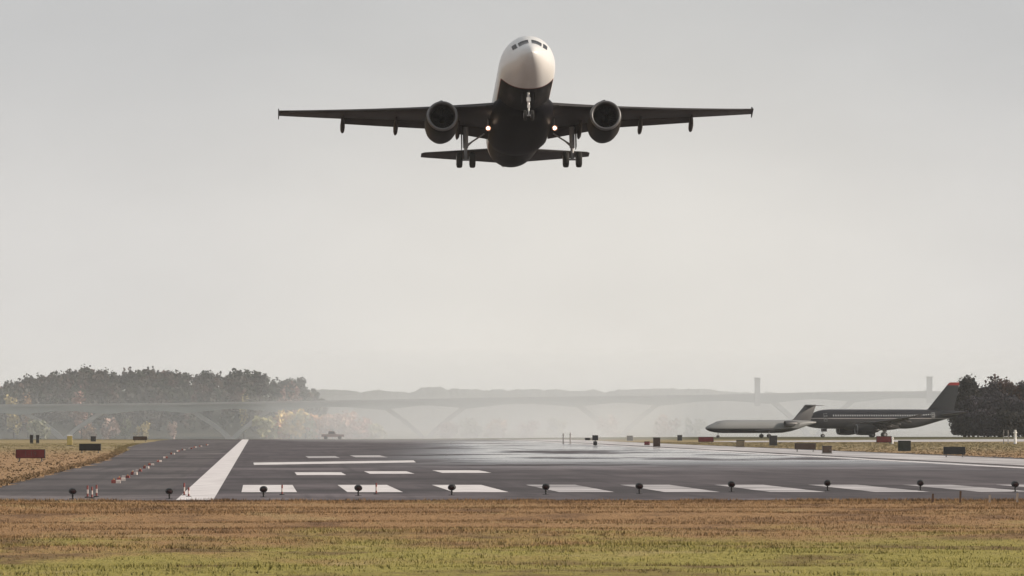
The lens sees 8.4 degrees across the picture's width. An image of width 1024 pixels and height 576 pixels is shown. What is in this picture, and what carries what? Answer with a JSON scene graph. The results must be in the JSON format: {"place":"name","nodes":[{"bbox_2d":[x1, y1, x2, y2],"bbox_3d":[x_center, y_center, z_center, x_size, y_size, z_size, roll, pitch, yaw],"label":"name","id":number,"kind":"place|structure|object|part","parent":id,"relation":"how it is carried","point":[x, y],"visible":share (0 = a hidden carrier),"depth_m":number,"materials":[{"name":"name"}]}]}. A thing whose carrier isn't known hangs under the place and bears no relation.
{"place":"outdoors","nodes":[
{"label":"outdoors","id":0,"kind":"place"},
{"bbox_2d":[0,391,329,437],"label":"hill","id":1,"kind":"structure","parent":0,"point":[184,432],"depth_m":4699.01,"materials":[{"name":"green plant"}]},
{"bbox_2d":[3,394,21,438],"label":"tree","id":2,"kind":"object","parent":1,"relation":"on","point":[13,420],"visible":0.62,"depth_m":4637.33,"materials":[{"name":"green plant"}]},
{"bbox_2d":[22,392,32,438],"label":"tree","id":3,"kind":"object","parent":1,"relation":"on","point":[28,402],"visible":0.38,"depth_m":4638.43,"materials":[{"name":"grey plant"}]},
{"bbox_2d":[71,385,92,438],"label":"tree","id":4,"kind":"object","parent":1,"relation":"on","point":[81,416],"visible":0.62,"depth_m":4637.40,"materials":[{"name":"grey plant"}]},
{"bbox_2d":[0,364,329,432],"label":"woods","id":5,"kind":"object","parent":1,"relation":"on","point":[167,386],"visible":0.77,"depth_m":4835.56,"materials":[{"name":"green plant"}]},
{"bbox_2d":[275,380,304,437],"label":"tree","id":6,"kind":"object","parent":1,"relation":"on","point":[294,397],"visible":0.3,"depth_m":4637.86,"materials":[{"name":"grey plant"}]},
{"bbox_2d":[0,430,1023,575],"bbox_3d":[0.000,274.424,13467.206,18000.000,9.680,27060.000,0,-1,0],"label":"ground","id":7,"kind":"structure","parent":0,"point":[574,557],"depth_m":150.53,"materials":[{"name":"green plant"}]},
{"bbox_2d":[16,449,44,460],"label":"runway sign","id":8,"kind":"object","parent":7,"relation":"on","point":[30,453],"visible":0.95,"depth_m":474.47,"materials":[{"name":"red metal"}]},
{"bbox_2d":[26,419,50,438],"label":"tree","id":9,"kind":"object","parent":7,"relation":"on","point":[42,430],"visible":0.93,"depth_m":4266.97,"materials":[{"name":"green plant"}]},
{"bbox_2d":[67,435,72,445],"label":"equipment cabinet","id":10,"kind":"object","parent":7,"relation":"on","point":[69,440],"visible":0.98,"depth_m":841.86,"materials":[{"name":"yellow paint"}]},
{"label":"door","id":11,"kind":"part","parent":10,"relation":"part of","materials":[{"name":"yellow paint"}]},
{"bbox_2d":[81,423,96,438],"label":"tree","id":12,"kind":"object","parent":7,"relation":"on","point":[88,432],"visible":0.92,"depth_m":4267.28,"materials":[{"name":"grey plant"}]},
{"bbox_2d":[79,444,100,452],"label":"runway sign","id":13,"kind":"object","parent":7,"relation":"on","point":[89,447],"visible":0.81,"depth_m":621.39,"materials":[{"name":"black metal"}]},
{"bbox_2d":[90,436,95,441],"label":"equipment cabinet","id":14,"kind":"object","parent":7,"relation":"on","point":[93,438],"visible":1,"depth_m":1087.48,"materials":[{"name":"grey metal"}]},
{"bbox_2d":[100,417,120,438],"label":"tree","id":15,"kind":"object","parent":7,"relation":"on","point":[111,430],"visible":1,"depth_m":4266.08,"materials":[{"name":"grey plant"}]},
{"bbox_2d":[133,436,146,441],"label":"runway sign","id":16,"kind":"object","parent":7,"relation":"on","point":[139,438],"visible":1,"depth_m":1087.59,"materials":[{"name":"black metal"}]},
{"bbox_2d":[133,421,150,438],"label":"tree","id":17,"kind":"object","parent":7,"relation":"on","point":[145,430],"visible":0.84,"depth_m":4267.70,"materials":[{"name":"green plant"}]},
{"bbox_2d":[167,421,176,438],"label":"tree","id":18,"kind":"object","parent":7,"relation":"on","point":[172,430],"visible":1,"depth_m":4268.65,"materials":[{"name":"grey plant"}]},
{"bbox_2d":[252,415,280,438],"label":"tree","id":19,"kind":"object","parent":7,"relation":"on","point":[265,428],"visible":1,"depth_m":4263.31,"materials":[{"name":"green plant"}]},
{"bbox_2d":[266,412,289,438],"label":"tree","id":20,"kind":"object","parent":7,"relation":"on","point":[280,435],"visible":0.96,"depth_m":4265.96,"materials":[{"name":"grey plant"}]},
{"bbox_2d":[274,408,308,438],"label":"tree","id":21,"kind":"object","parent":7,"relation":"on","point":[288,426],"visible":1,"depth_m":4264.84,"materials":[{"name":"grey plant"}]},
{"bbox_2d":[292,411,319,438],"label":"tree","id":22,"kind":"object","parent":7,"relation":"on","point":[307,424],"visible":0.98,"depth_m":4266.20,"materials":[{"name":"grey plant"}]},
{"bbox_2d":[306,414,332,438],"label":"tree","id":23,"kind":"object","parent":7,"relation":"on","point":[316,419],"visible":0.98,"depth_m":4267.27,"materials":[{"name":"grey plant"}]},
{"bbox_2d":[319,413,340,438],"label":"tree","id":24,"kind":"object","parent":7,"relation":"on","point":[333,424],"visible":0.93,"depth_m":4263.94,"materials":[{"name":"grey plant"}]},
{"bbox_2d":[321,431,343,438],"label":"pickup truck","id":25,"kind":"object","parent":7,"relation":"on","point":[332,434],"visible":0.94,"depth_m":1266.53,"materials":[{"name":"grey paint"}]},
{"bbox_2d":[335,409,360,438],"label":"tree","id":26,"kind":"object","parent":7,"relation":"on","point":[344,419],"visible":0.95,"depth_m":4265.51,"materials":[{"name":"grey plant"}]},
{"bbox_2d":[346,416,371,438],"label":"tree","id":27,"kind":"object","parent":7,"relation":"on","point":[360,431],"visible":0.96,"depth_m":4264.62,"materials":[{"name":"grey plant"}]},
{"bbox_2d":[368,423,386,438],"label":"tree","id":28,"kind":"object","parent":7,"relation":"on","point":[376,431],"visible":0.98,"depth_m":4265.48,"materials":[{"name":"grey plant"}]},
{"bbox_2d":[434,421,460,438],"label":"tree","id":29,"kind":"object","parent":7,"relation":"on","point":[448,428],"visible":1,"depth_m":4268.06,"materials":[{"name":"grey plant"}]},
{"bbox_2d":[460,418,481,438],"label":"tree","id":30,"kind":"object","parent":7,"relation":"on","point":[474,430],"visible":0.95,"depth_m":4267.32,"materials":[{"name":"grey plant"}]},
{"bbox_2d":[482,418,506,437],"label":"tree","id":31,"kind":"object","parent":7,"relation":"on","point":[496,429],"visible":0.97,"depth_m":4266.38,"materials":[{"name":"grey plant"}]},
{"bbox_2d":[0,376,1011,438],"bbox_3d":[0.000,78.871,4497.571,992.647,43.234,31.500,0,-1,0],"label":"river bridge","id":32,"kind":"structure","parent":7,"relation":"on","point":[756,398],"depth_m":4488.39,"materials":[{"name":"concrete"}]},
{"bbox_2d":[0,439,1023,500],"bbox_3d":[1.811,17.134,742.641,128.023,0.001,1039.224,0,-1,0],"label":"paved shoulder","id":33,"kind":"object","parent":7,"relation":"on","point":[156,480],"visible":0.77,"depth_m":359.82},
{"bbox_2d":[69,488,76,498],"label":"runway end light","id":34,"kind":"object","parent":33,"relation":"on","point":[72,491],"visible":0.95,"depth_m":227.87,"materials":[{"name":"black metal"}]},
{"bbox_2d":[111,478,120,482],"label":"barricade","id":35,"kind":"object","parent":33,"relation":"on","point":[115,481],"visible":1,"depth_m":291.59,"materials":[{"name":"white plastic"}]},
{"bbox_2d":[653,437,659,445],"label":"equipment cabinet","id":36,"kind":"object","parent":33,"relation":"on","point":[656,441],"visible":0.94,"depth_m":790.82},
{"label":"door","id":37,"kind":"part","parent":36,"relation":"part of","materials":[{"name":"metal"}]},
{"bbox_2d":[518,420,539,437],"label":"tree","id":38,"kind":"object","parent":7,"relation":"on","point":[525,430],"visible":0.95,"depth_m":4268.29,"materials":[{"name":"grey plant"}]},
{"bbox_2d":[546,418,568,437],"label":"tree","id":39,"kind":"object","parent":7,"relation":"on","point":[556,427],"visible":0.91,"depth_m":4268.10,"materials":[{"name":"grey plant"}]},
{"bbox_2d":[159,439,1023,499],"bbox_3d":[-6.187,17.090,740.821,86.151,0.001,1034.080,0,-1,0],"label":"runway","id":40,"kind":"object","parent":7,"relation":"on","point":[515,468],"visible":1,"depth_m":358.62,"materials":[{"name":"grey asphalt"}]},
{"bbox_2d":[165,488,173,498],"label":"runway end light","id":41,"kind":"object","parent":40,"relation":"on","point":[169,491],"visible":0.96,"depth_m":227.87,"materials":[{"name":"black"}]},
{"bbox_2d":[260,486,267,496],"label":"runway end light","id":42,"kind":"object","parent":40,"relation":"on","point":[263,489],"visible":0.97,"depth_m":234.00,"materials":[{"name":"black metal"}]},
{"bbox_2d":[354,485,361,495],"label":"runway end light","id":43,"kind":"object","parent":40,"relation":"on","point":[358,488],"visible":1,"depth_m":238.28,"materials":[{"name":"black metal"}]},
{"bbox_2d":[448,484,455,494],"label":"runway end light","id":44,"kind":"object","parent":40,"relation":"on","point":[451,487],"visible":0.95,"depth_m":240.48,"materials":[{"name":"black"}]},
{"bbox_2d":[542,483,549,494],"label":"runway end light","id":45,"kind":"object","parent":40,"relation":"on","point":[545,486],"visible":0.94,"depth_m":242.71,"materials":[{"name":"black metal"}]},
{"bbox_2d":[176,439,1023,499],"bbox_3d":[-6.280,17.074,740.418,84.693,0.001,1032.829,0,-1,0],"label":"runway markings","id":46,"kind":"object","parent":40,"relation":"on","point":[209,483],"visible":0.96,"depth_m":274.38,"materials":[{"name":"white paint"}]},
{"bbox_2d":[635,483,642,493],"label":"runway end light","id":47,"kind":"object","parent":40,"relation":"on","point":[639,486],"visible":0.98,"depth_m":245.00,"materials":[{"name":"black metal"}]},
{"bbox_2d":[728,481,734,491],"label":"runway end light","id":48,"kind":"object","parent":40,"relation":"on","point":[731,484],"visible":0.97,"depth_m":252.10,"materials":[{"name":"black metal"}]},
{"bbox_2d":[824,480,830,490],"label":"runway end light","id":49,"kind":"object","parent":40,"relation":"on","point":[827,483],"visible":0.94,"depth_m":257.07,"materials":[{"name":"black"}]},
{"bbox_2d":[917,480,923,490],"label":"runway end light","id":50,"kind":"object","parent":40,"relation":"on","point":[920,483],"visible":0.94,"depth_m":257.07,"materials":[{"name":"black"}]},
{"bbox_2d":[1011,481,1018,491],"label":"runway end light","id":51,"kind":"object","parent":40,"relation":"on","point":[1014,484],"visible":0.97,"depth_m":252.10,"materials":[{"name":"black metal"}]},
{"bbox_2d":[596,414,619,436],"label":"tree","id":52,"kind":"object","parent":7,"relation":"on","point":[612,422],"visible":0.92,"depth_m":4268.31,"materials":[{"name":"grey plant"}]},
{"bbox_2d":[626,436,632,440],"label":"equipment cabinet","id":53,"kind":"object","parent":7,"relation":"on","point":[629,438],"visible":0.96,"depth_m":1134.77,"materials":[{"name":"grey metal"}]},
{"bbox_2d":[653,414,680,436],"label":"tree","id":54,"kind":"object","parent":7,"relation":"on","point":[662,428],"visible":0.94,"depth_m":4266.25,"materials":[{"name":"grey plant"}]},
{"bbox_2d":[677,435,681,440],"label":"equipment cabinet","id":55,"kind":"object","parent":7,"relation":"on","point":[679,437],"visible":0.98,"depth_m":1134.78,"materials":[{"name":"grey metal"}]},
{"bbox_2d":[682,416,706,436],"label":"tree","id":56,"kind":"object","parent":7,"relation":"on","point":[691,429],"visible":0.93,"depth_m":4267.68,"materials":[{"name":"grey plant"}]},
{"bbox_2d":[698,437,713,443],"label":"runway sign","id":57,"kind":"object","parent":7,"relation":"on","point":[706,439],"visible":0.88,"depth_m":966.72,"materials":[{"name":"red metal"}]},
{"bbox_2d":[736,440,744,446],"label":"equipment cabinet","id":58,"kind":"object","parent":7,"relation":"on","point":[740,443],"visible":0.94,"depth_m":790.81,"materials":[{"name":"beige paint"}]},
{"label":"door","id":59,"kind":"part","parent":58,"relation":"part of","materials":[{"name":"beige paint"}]},
{"bbox_2d":[516,439,1023,464],"bbox_3d":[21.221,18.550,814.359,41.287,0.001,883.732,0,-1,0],"label":"concrete shoulder","id":60,"kind":"object","parent":7,"relation":"on","point":[1007,461],"visible":1,"depth_m":608.58},
{"bbox_2d":[769,435,777,445],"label":"equipment cabinet","id":61,"kind":"object","parent":7,"relation":"on","point":[772,440],"visible":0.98,"depth_m":841.86,"materials":[{"name":"black metal"}]},
{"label":"door","id":62,"kind":"part","parent":61,"relation":"part of","materials":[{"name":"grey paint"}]},
{"bbox_2d":[795,443,815,451],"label":"runway sign","id":63,"kind":"object","parent":7,"relation":"on","point":[805,446],"visible":0.92,"depth_m":652.48,"materials":[{"name":"metal"}]},
{"bbox_2d":[822,446,831,453],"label":"equipment cabinet","id":64,"kind":"object","parent":7,"relation":"on","point":[826,449],"visible":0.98,"depth_m":606.83,"materials":[{"name":"metal"}]},
{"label":"door","id":65,"kind":"part","parent":64,"relation":"part of","materials":[{"name":"metal"}]},
{"bbox_2d":[714,439,1023,441],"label":"taxiway","id":66,"kind":"structure","parent":7,"relation":"on","point":[979,440],"depth_m":1165.34,"materials":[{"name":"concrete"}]},
{"bbox_2d":[705,405,823,437],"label":"regional jet","id":67,"kind":"object","parent":66,"relation":"on","point":[802,418],"visible":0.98,"depth_m":1429.30,"materials":[{"name":"white metal"}]},
{"bbox_2d":[876,436,891,443],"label":"runway sign","id":68,"kind":"object","parent":7,"relation":"on","point":[883,439],"visible":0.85,"depth_m":932.20,"materials":[{"name":"red metal"}]},
{"bbox_2d":[808,382,967,436],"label":"parked airliner","id":69,"kind":"object","parent":7,"relation":"on","point":[870,422],"visible":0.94,"depth_m":1483.04,"materials":[{"name":"black metal"}]},
{"bbox_2d":[898,441,910,450],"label":"distance sign","id":70,"kind":"object","parent":7,"relation":"on","point":[904,445],"visible":0.94,"depth_m":669.21,"materials":[{"name":"black metal"}]},
{"bbox_2d":[943,447,964,456],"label":"runway sign","id":71,"kind":"object","parent":7,"relation":"on","point":[953,450],"visible":0.81,"depth_m":538.09,"materials":[{"name":"black metal"}]},
{"bbox_2d":[947,395,967,436],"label":"tree","id":72,"kind":"object","parent":7,"relation":"on","point":[952,419],"visible":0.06,"depth_m":1578.59,"materials":[{"name":"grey plant"}]},
{"bbox_2d":[950,417,977,436],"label":"tree","id":73,"kind":"object","parent":7,"relation":"on","point":[959,426],"visible":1,"depth_m":1497.41,"materials":[{"name":"green plant"}]},
{"bbox_2d":[955,374,981,436],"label":"tree","id":74,"kind":"object","parent":7,"relation":"on","point":[968,387],"visible":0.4,"depth_m":1538.56,"materials":[{"name":"green plant"}]},
{"bbox_2d":[956,410,984,436],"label":"tree","id":75,"kind":"object","parent":7,"relation":"on","point":[969,414],"visible":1,"depth_m":1504.34,"materials":[{"name":"green plant"}]},
{"bbox_2d":[959,394,997,436],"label":"tree","id":76,"kind":"object","parent":7,"relation":"on","point":[980,403],"visible":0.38,"depth_m":1518.03,"materials":[{"name":"green plant"}]},
{"bbox_2d":[969,409,1004,436],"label":"tree","id":77,"kind":"object","parent":7,"relation":"on","point":[986,424],"visible":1,"depth_m":1495.49,"materials":[{"name":"green plant"}]},
{"bbox_2d":[978,376,1003,436],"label":"tree","id":78,"kind":"object","parent":7,"relation":"on","point":[985,390],"visible":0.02,"depth_m":1558.78,"materials":[{"name":"green plant"}]},
{"bbox_2d":[984,374,1014,436],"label":"tree","id":79,"kind":"object","parent":7,"relation":"on","point":[995,380],"visible":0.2,"depth_m":1569.25,"materials":[{"name":"green plant"}]},
{"bbox_2d":[989,390,1016,436],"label":"tree","id":80,"kind":"object","parent":7,"relation":"on","point":[998,396],"visible":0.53,"depth_m":1523.10,"materials":[{"name":"green plant"}]},
{"bbox_2d":[993,409,1023,436],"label":"tree","id":81,"kind":"object","parent":7,"relation":"on","point":[1011,421],"visible":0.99,"depth_m":1495.17,"materials":[{"name":"green plant"}]},
{"bbox_2d":[999,396,1023,413],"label":"tree","id":82,"kind":"object","parent":7,"relation":"on","point":[1015,405],"visible":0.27,"depth_m":1512.78,"materials":[{"name":"green plant"}]},
{"bbox_2d":[1000,381,1023,435],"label":"tree","id":83,"kind":"object","parent":7,"relation":"on","point":[1011,388],"visible":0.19,"depth_m":1557.97,"materials":[{"name":"green plant"}]},
{"bbox_2d":[1013,430,1016,443],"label":"marker post","id":84,"kind":"object","parent":7,"relation":"on","point":[1015,438],"visible":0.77,"depth_m":932.20,"materials":[{"name":"white paint"}]},
{"bbox_2d":[1008,431,1023,436],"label":"tree","id":85,"kind":"object","parent":7,"relation":"on","point":[1019,434],"visible":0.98,"depth_m":1502.87,"materials":[{"name":"grey plant"}]},
{"bbox_2d":[1015,380,1023,397],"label":"tree","id":86,"kind":"object","parent":7,"relation":"on","point":[1021,386],"visible":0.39,"depth_m":1557.60,"materials":[{"name":"green plant"}]},
{"bbox_2d":[0,0,1023,392],"label":"sky","id":87,"kind":"structure","parent":0,"point":[864,226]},
{"bbox_2d":[278,36,753,167],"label":"airliner","id":88,"kind":"object","parent":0,"point":[519,119],"visible":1,"depth_m":493.60,"materials":[{"name":"white paint"},{"name":"dark paint"},{"name":"grey metal"}]},
{"bbox_2d":[122,386,951,429],"bbox_3d":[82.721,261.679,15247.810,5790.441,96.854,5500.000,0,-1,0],"label":"hills","id":89,"kind":"structure","parent":0,"point":[514,415],"depth_m":13612.77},
{"bbox_2d":[585,435,597,445],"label":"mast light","id":90,"kind":"object","parent":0,"point":[595,437],"visible":0.9,"depth_m":841.93,"materials":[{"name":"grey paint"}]}
]}

